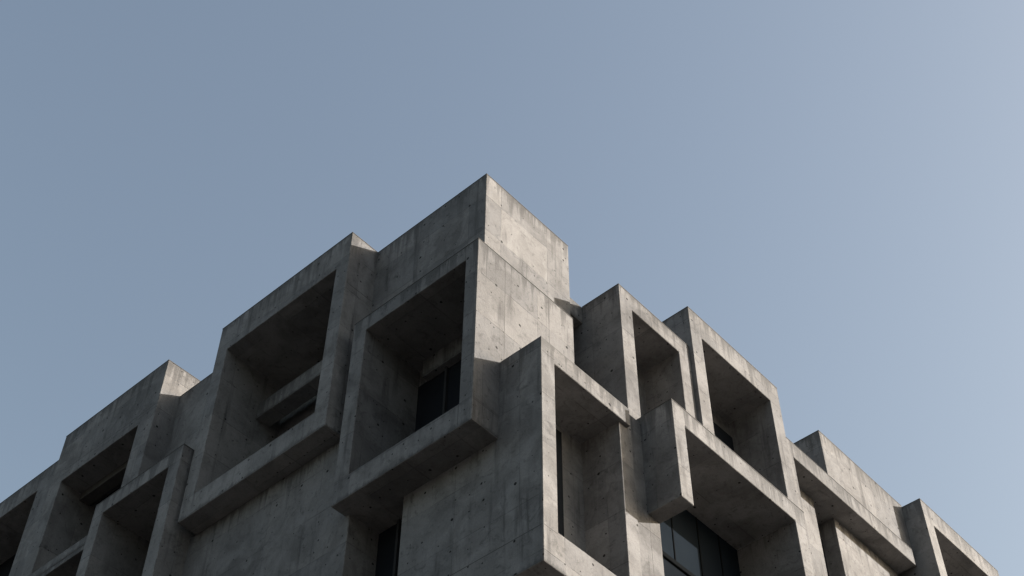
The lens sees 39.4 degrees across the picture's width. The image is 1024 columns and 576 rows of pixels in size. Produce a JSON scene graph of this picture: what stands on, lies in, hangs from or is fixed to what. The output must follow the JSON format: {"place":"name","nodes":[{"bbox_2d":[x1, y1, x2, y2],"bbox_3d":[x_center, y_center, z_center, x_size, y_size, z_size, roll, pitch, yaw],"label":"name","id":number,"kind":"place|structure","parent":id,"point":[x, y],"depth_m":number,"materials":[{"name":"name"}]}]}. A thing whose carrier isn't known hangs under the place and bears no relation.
{"place":"outdoors","nodes":[
{"label":"outdoors","id":0,"kind":"place"},
{"bbox_2d":[0,173,998,575],"bbox_3d":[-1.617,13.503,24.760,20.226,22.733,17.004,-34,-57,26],"label":"concrete building","id":1,"kind":"structure","parent":0,"point":[462,383],"depth_m":23.64,"materials":[{"name":"grey concrete"}]},
{"bbox_2d":[0,0,1023,575],"label":"sky","id":2,"kind":"structure","parent":0,"point":[834,188],"materials":[{"name":"blue"}]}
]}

